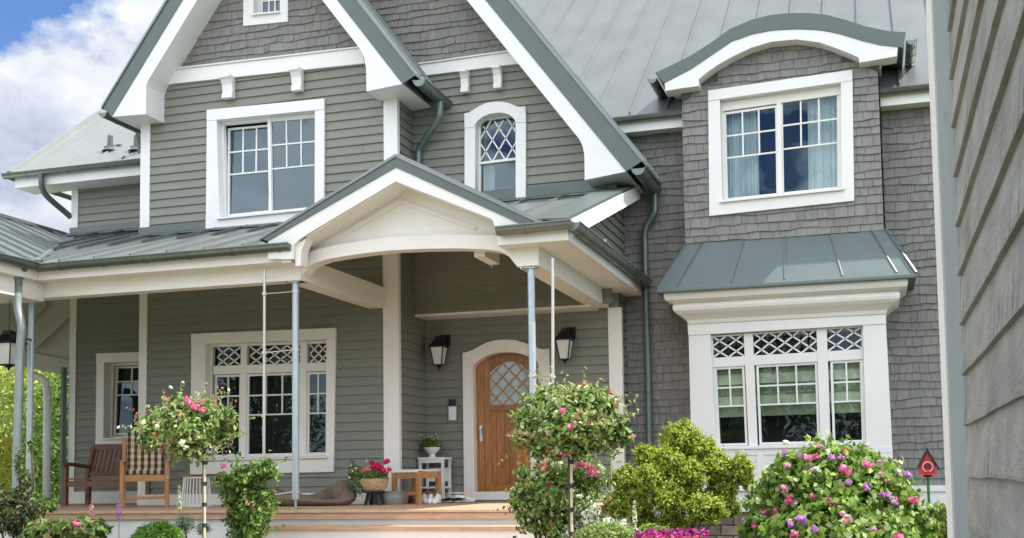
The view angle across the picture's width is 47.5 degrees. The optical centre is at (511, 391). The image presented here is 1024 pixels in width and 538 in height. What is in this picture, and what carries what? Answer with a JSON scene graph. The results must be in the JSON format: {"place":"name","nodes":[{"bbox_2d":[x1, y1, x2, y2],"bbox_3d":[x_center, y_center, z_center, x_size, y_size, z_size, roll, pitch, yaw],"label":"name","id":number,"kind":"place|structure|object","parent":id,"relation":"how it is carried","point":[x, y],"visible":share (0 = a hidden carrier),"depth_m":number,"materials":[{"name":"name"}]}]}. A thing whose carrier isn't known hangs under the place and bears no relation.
{"place":"outdoors","nodes":[
{"label":"outdoors","id":0,"kind":"place"},
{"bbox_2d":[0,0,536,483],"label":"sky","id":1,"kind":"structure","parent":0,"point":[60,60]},
{"bbox_2d":[346,458,391,496],"bbox_3d":[-1.888,1.168,15.631,0.707,0.518,0.419,-2,-4,17],"label":"flower basket","id":2,"kind":"object","parent":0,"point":[375,483],"visible":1,"depth_m":15.53,"materials":[{"name":"wicker"}]},
{"bbox_2d":[926,0,1023,537],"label":"shed","id":3,"kind":"structure","parent":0,"point":[976,66],"depth_m":3.06,"materials":[{"name":"grey paint"}]},
{"bbox_3d":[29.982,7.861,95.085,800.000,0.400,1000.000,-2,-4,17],"label":"lawn","id":4,"kind":"structure","parent":0,"visible":0},
{"bbox_2d":[0,428,25,497],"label":"golden shrub","id":5,"kind":"object","parent":4,"relation":"on","point":[6,456],"visible":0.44,"depth_m":18.22,"materials":[{"name":"green plant"}]},
{"bbox_2d":[0,367,38,490],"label":"garden tree","id":6,"kind":"object","parent":4,"relation":"on","point":[1,401],"visible":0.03,"depth_m":33.06,"materials":[{"name":"green plant"}]},
{"bbox_2d":[0,367,67,501],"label":"garden tree","id":7,"kind":"object","parent":4,"relation":"on","point":[9,400],"depth_m":30.95,"materials":[{"name":"green plant"}]},
{"bbox_2d":[0,366,68,501],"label":"garden tree","id":8,"kind":"object","parent":4,"relation":"on","point":[8,379],"visible":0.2,"depth_m":28.79,"materials":[{"name":"green plant"}]},
{"bbox_2d":[2,370,68,503],"bbox_3d":[-10.345,1.165,27.101,3.587,4.249,2.814,-2,-4,17],"label":"garden tree","id":9,"kind":"object","parent":4,"relation":"on","point":[38,466],"visible":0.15,"depth_m":26.98,"materials":[{"name":"green plant"}]},
{"bbox_2d":[13,437,59,517],"bbox_3d":[-5.683,1.381,13.878,0.642,1.685,0.241,-2,-4,17],"label":"climbing vine","id":10,"kind":"object","parent":4,"relation":"on","point":[26,481],"visible":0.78,"depth_m":13.93,"materials":[{"name":"green plant"}]},
{"bbox_2d":[0,0,945,537],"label":"house","id":11,"kind":"structure","parent":4,"relation":"on","point":[720,212],"depth_m":16.71,"materials":[{"name":"grey wood"}]},
{"bbox_2d":[0,300,27,370],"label":"hanging lantern","id":12,"kind":"object","parent":11,"relation":"hanging from","point":[7,347],"visible":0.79,"depth_m":14.90,"materials":[{"name":"black metal"}]},
{"bbox_2d":[61,444,150,505],"bbox_3d":[-6.118,1.289,18.145,1.570,0.965,0.774,-2,-4,17],"label":"garden bench","id":13,"kind":"object","parent":11,"relation":"on","point":[88,483],"visible":0.51,"depth_m":18.45,"materials":[{"name":"brown wood"}]},
{"bbox_2d":[95,352,138,443],"bbox_3d":[-6.199,0.151,19.702,1.464,1.586,0.810,-2,-4,17],"label":"window","id":14,"kind":"structure","parent":11,"relation":"in","point":[117,374],"depth_m":19.68,"materials":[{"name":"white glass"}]},
{"bbox_2d":[119,438,169,507],"bbox_3d":[-5.207,1.151,16.523,0.670,0.985,0.677,0,-4,-16],"label":"armchair","id":15,"kind":"object","parent":11,"relation":"on","point":[124,479],"visible":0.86,"depth_m":16.26,"materials":[{"name":"brown wood"}]},
{"bbox_2d":[125,431,164,474],"bbox_3d":[-5.210,0.870,16.540,0.520,0.632,0.570,0,-4,-16],"label":"chair cushion","id":16,"kind":"object","parent":15,"relation":"on","point":[152,463],"visible":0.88,"depth_m":16.66,"materials":[{"name":"fabric"}]},
{"bbox_2d":[180,476,211,506],"bbox_3d":[-4.397,1.394,16.207,0.436,0.419,0.436,-2,-4,17],"label":"wire side table","id":17,"kind":"object","parent":11,"relation":"on","point":[208,492],"visible":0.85,"depth_m":16.13,"materials":[{"name":"white metal"}]},
{"bbox_2d":[190,328,336,474],"bbox_3d":[-3.500,0.168,17.354,2.545,2.110,0.760,-2,-4,17],"label":"window","id":18,"kind":"structure","parent":11,"relation":"in","point":[232,360],"depth_m":17.34,"materials":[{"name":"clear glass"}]},
{"bbox_2d":[206,98,325,227],"bbox_3d":[-3.519,-3.350,17.601,2.124,1.876,0.760,-2,-4,17],"label":"window","id":19,"kind":"structure","parent":11,"relation":"in","point":[265,163],"depth_m":17.67,"materials":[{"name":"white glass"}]},
{"bbox_2d":[243,0,288,25],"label":"window","id":20,"kind":"structure","parent":11,"relation":"in","point":[255,12],"depth_m":17.56,"materials":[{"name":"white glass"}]},
{"bbox_2d":[262,270,299,494],"bbox_3d":[-2.794,0.330,14.068,0.465,3.593,0.101,1,-5,-26],"label":"climbing plant rod","id":21,"kind":"object","parent":11,"relation":"attached to","point":[264,294],"visible":0.87,"depth_m":14.04,"materials":[{"name":"metal"}]},
{"bbox_2d":[267,480,356,505],"bbox_3d":[-2.838,1.392,15.867,1.526,0.356,0.854,-2,-4,17],"label":"pet bed","id":22,"kind":"object","parent":11,"relation":"on","point":[338,493],"visible":0.71,"depth_m":15.56,"materials":[{"name":"brown fabric"}]},
{"bbox_2d":[363,491,385,504],"bbox_3d":[-1.843,1.435,15.611,0.300,0.194,0.300,-2,-4,17],"label":"plant stool","id":23,"kind":"object","parent":11,"relation":"on","point":[371,493],"visible":0.96,"depth_m":15.55,"materials":[{"name":"black metal"}]},
{"bbox_2d":[368,491,408,504],"bbox_3d":[-1.708,1.468,16.039,0.600,0.180,0.600,-2,-4,17],"label":"zinc tub","id":24,"kind":"object","parent":11,"relation":"on","point":[395,497],"visible":0.63,"depth_m":15.80,"materials":[{"name":"silver metal"}]},
{"bbox_2d":[391,469,440,503],"bbox_3d":[-1.327,1.319,16.098,0.490,0.473,0.505,-4,-5,34],"label":"wooden side table","id":25,"kind":"object","parent":11,"relation":"on","point":[416,476],"visible":0.91,"depth_m":15.99,"materials":[{"name":"brown wood"}]},
{"bbox_2d":[422,493,427,503],"bbox_3d":[-1.195,1.478,16.046,0.100,0.146,0.314,0,-4,-6],"label":"shoe","id":26,"kind":"object","parent":11,"relation":"on","point":[424,497],"visible":0.91,"depth_m":15.96,"materials":[{"name":"white leather"}]},
{"bbox_2d":[427,493,433,503],"bbox_3d":[-1.114,1.471,15.966,0.100,0.146,0.310,-1,-4,3],"label":"shoe","id":27,"kind":"object","parent":11,"relation":"on","point":[430,498],"visible":0.95,"depth_m":15.87,"materials":[{"name":"white leather"}]},
{"bbox_2d":[418,457,451,498],"bbox_3d":[-1.127,1.299,17.065,0.412,0.650,0.340,-2,-4,17],"label":"plant stand","id":28,"kind":"object","parent":11,"relation":"on","point":[445,474],"visible":0.7,"depth_m":16.98,"materials":[{"name":"white wood"}]},
{"bbox_2d":[419,433,442,456],"bbox_3d":[-1.189,0.798,17.086,0.366,0.350,0.313,-2,-4,17],"label":"planter","id":29,"kind":"object","parent":28,"relation":"on","point":[431,447],"visible":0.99,"depth_m":17.03,"materials":[{"name":"white ceramic"}]},
{"bbox_2d":[432,493,441,503],"bbox_3d":[-1.026,1.468,15.937,0.100,0.146,0.307,-2,-4,14],"label":"shoe","id":30,"kind":"object","parent":11,"relation":"on","point":[436,499],"visible":1,"depth_m":15.88,"materials":[{"name":"white leather"}]},
{"bbox_2d":[429,335,450,368],"bbox_3d":[-1.073,-0.581,17.287,0.235,0.537,0.301,-2,-4,17],"label":"wall lantern","id":31,"kind":"object","parent":11,"relation":"attached to","point":[438,346],"depth_m":17.19,"materials":[{"name":"black metal"}]},
{"bbox_2d":[442,501,486,502],"bbox_3d":[-0.694,1.577,16.579,0.538,0.011,0.550,-2,-4,17],"label":"door mat","id":32,"kind":"object","parent":11,"relation":"on","point":[465,502],"depth_m":16.34,"materials":[{"name":"grey fabric"}]},
{"bbox_2d":[441,498,456,501],"bbox_3d":[-0.938,1.542,16.463,0.343,0.072,0.100,-4,-5,35],"label":"shoe","id":33,"kind":"object","parent":32,"relation":"on","point":[447,500],"visible":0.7,"depth_m":16.41,"materials":[{"name":"black leather"}]},
{"bbox_2d":[453,497,464,501],"bbox_3d":[-0.809,1.541,16.473,0.340,0.072,0.100,-4,-5,41],"label":"shoe","id":34,"kind":"object","parent":32,"relation":"on","point":[458,499],"visible":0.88,"depth_m":16.41,"materials":[{"name":"black leather"}]},
{"bbox_2d":[451,494,474,501],"bbox_3d":[-0.697,1.514,16.493,0.343,0.125,0.100,-1,-4,-1],"label":"shoe","id":35,"kind":"object","parent":32,"relation":"on","point":[467,499],"visible":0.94,"depth_m":16.47,"materials":[{"name":"white leather"}]},
{"bbox_2d":[464,102,526,197],"bbox_3d":[-0.078,-3.365,17.196,1.103,1.662,0.790,-2,-4,17],"label":"window","id":36,"kind":"structure","parent":11,"relation":"in","point":[491,161],"depth_m":17.05,"materials":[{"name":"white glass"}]},
{"bbox_2d":[462,339,550,500],"bbox_3d":[-0.056,0.427,17.108,1.340,2.367,0.250,-2,-4,17],"label":"front door","id":37,"kind":"structure","parent":11,"relation":"in","point":[492,371],"depth_m":17.20,"materials":[{"name":"brown wood"}]},
{"bbox_2d":[528,258,555,465],"bbox_3d":[0.347,0.272,13.039,0.101,3.473,0.568,1,-5,-27],"label":"climbing plant rod","id":38,"kind":"object","parent":11,"relation":"attached to","point":[552,376],"visible":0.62,"depth_m":12.88,"materials":[{"name":"metal"}]},
{"bbox_2d":[554,327,575,363],"bbox_3d":[0.766,-0.657,16.712,0.240,0.554,0.304,-2,-4,17],"label":"wall lantern","id":39,"kind":"object","parent":11,"relation":"attached to","point":[564,339],"depth_m":16.61,"materials":[{"name":"black metal"}]},
{"bbox_2d":[708,70,853,216],"bbox_3d":[3.858,-3.389,16.331,2.127,1.855,0.760,-2,-4,17],"label":"window","id":40,"kind":"structure","parent":11,"relation":"in","point":[771,147],"depth_m":16.24,"materials":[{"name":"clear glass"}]},
{"bbox_2d":[711,326,886,449],"bbox_3d":[3.875,-0.035,15.986,2.467,1.789,0.690,-2,-4,17],"label":"window","id":41,"kind":"structure","parent":11,"relation":"in","point":[769,391],"depth_m":15.92,"materials":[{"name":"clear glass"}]},
{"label":"garden bed","id":42,"kind":"structure","parent":0,"visible":0},
{"bbox_2d":[0,483,43,537],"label":"dark shrub","id":43,"kind":"object","parent":42,"relation":"on","point":[16,506],"visible":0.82,"depth_m":13.13,"materials":[{"name":"green plant"}]},
{"bbox_2d":[21,512,113,537],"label":"hydrangea","id":44,"kind":"object","parent":42,"relation":"on","point":[83,525],"visible":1,"depth_m":11.69,"materials":[{"name":"green plant"}]},
{"bbox_2d":[89,502,94,519],"bbox_3d":[-4.372,1.601,12.086,0.061,0.923,0.063,-2,-4,17],"label":"flower spike","id":45,"kind":"object","parent":42,"relation":"on","point":[91,512],"visible":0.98,"depth_m":12.10,"materials":[{"name":"pink plant"}]},
{"bbox_2d":[115,502,121,521],"bbox_3d":[-4.054,1.599,11.991,0.068,0.905,0.073,-2,-4,17],"label":"flower spike","id":46,"kind":"object","parent":42,"relation":"on","point":[118,509],"visible":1,"depth_m":12.01,"materials":[{"name":"purple plant"}]},
{"bbox_2d":[128,520,185,537],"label":"box ball","id":47,"kind":"object","parent":42,"relation":"on","point":[156,529],"visible":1,"depth_m":12.09,"materials":[{"name":"green plant"}]},
{"bbox_2d":[177,485,181,530],"bbox_3d":[-3.538,1.532,12.354,0.060,1.078,0.057,-2,-4,17],"label":"flower spike","id":48,"kind":"object","parent":42,"relation":"on","point":[179,495],"visible":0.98,"depth_m":12.38,"materials":[{"name":"white plant"}]},
{"bbox_2d":[117,381,261,537],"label":"tree rose","id":49,"kind":"object","parent":42,"relation":"on","point":[197,428],"visible":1,"depth_m":12.03,"materials":[{"name":"green plant"}]},
{"bbox_2d":[168,514,211,537],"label":"lavender tuft","id":50,"kind":"object","parent":42,"relation":"on","point":[185,525],"visible":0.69,"depth_m":12.42,"materials":[{"name":"green plant"}]},
{"bbox_2d":[207,450,297,537],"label":"rose bush","id":51,"kind":"object","parent":42,"relation":"on","point":[255,512],"visible":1,"depth_m":12.50,"materials":[{"name":"green plant"}]},
{"bbox_2d":[493,452,617,537],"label":"rose bush","id":52,"kind":"object","parent":42,"relation":"on","point":[542,501],"visible":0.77,"depth_m":10.88,"materials":[{"name":"green plant"}]},
{"bbox_2d":[497,363,639,537],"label":"tree rose","id":53,"kind":"object","parent":42,"relation":"on","point":[570,421],"visible":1,"depth_m":10.34,"materials":[{"name":"green plant"}]},
{"bbox_2d":[557,495,601,537],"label":"white flower clump","id":54,"kind":"object","parent":42,"relation":"on","point":[589,516],"visible":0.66,"depth_m":10.59,"materials":[{"name":"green plant"}]},
{"bbox_2d":[572,520,636,537],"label":"sedum cushion","id":55,"kind":"object","parent":42,"relation":"on","point":[606,529],"visible":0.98,"depth_m":9.64,"materials":[{"name":"green plant"}]},
{"bbox_2d":[632,500,637,530],"bbox_3d":[1.120,1.435,10.581,0.059,0.884,0.064,-3,-5,32],"label":"flower spike","id":56,"kind":"object","parent":42,"relation":"on","point":[635,516],"visible":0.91,"depth_m":10.59,"materials":[{"name":"white plant"}]},
{"bbox_2d":[638,522,669,532],"bbox_3d":[1.195,1.170,9.621,0.314,0.181,0.244,-2,-4,17],"label":"lime leaf plant","id":57,"kind":"object","parent":42,"relation":"in","point":[644,527],"visible":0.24,"depth_m":9.61,"materials":[{"name":"green plant"}]},
{"bbox_2d":[630,527,710,537],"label":"magenta petunias","id":58,"kind":"object","parent":42,"relation":"on","point":[675,533],"visible":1,"depth_m":9.12,"materials":[{"name":"pink plant"}]},
{"bbox_2d":[601,417,757,530],"bbox_3d":[1.903,1.199,13.529,1.844,1.800,1.274,-2,-4,17],"label":"box shrub","id":59,"kind":"object","parent":42,"relation":"on","point":[685,459],"visible":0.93,"depth_m":13.40,"materials":[{"name":"green plant"}]},
{"bbox_2d":[735,429,942,537],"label":"hydrangea","id":60,"kind":"object","parent":42,"relation":"on","point":[838,490],"visible":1,"depth_m":11.43,"materials":[{"name":"green plant"}]},
{"bbox_2d":[916,448,939,503],"bbox_3d":[4.879,1.353,13.590,0.256,1.380,0.210,-2,-4,17],"label":"birdhouse","id":61,"kind":"object","parent":42,"relation":"on","point":[927,465],"visible":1,"depth_m":13.59,"materials":[{"name":"red paint"}]},
{"bbox_2d":[921,500,947,537],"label":"dwarf conifer","id":62,"kind":"object","parent":42,"relation":"on","point":[941,521],"visible":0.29,"depth_m":11.98,"materials":[{"name":"green plant"}]}
]}

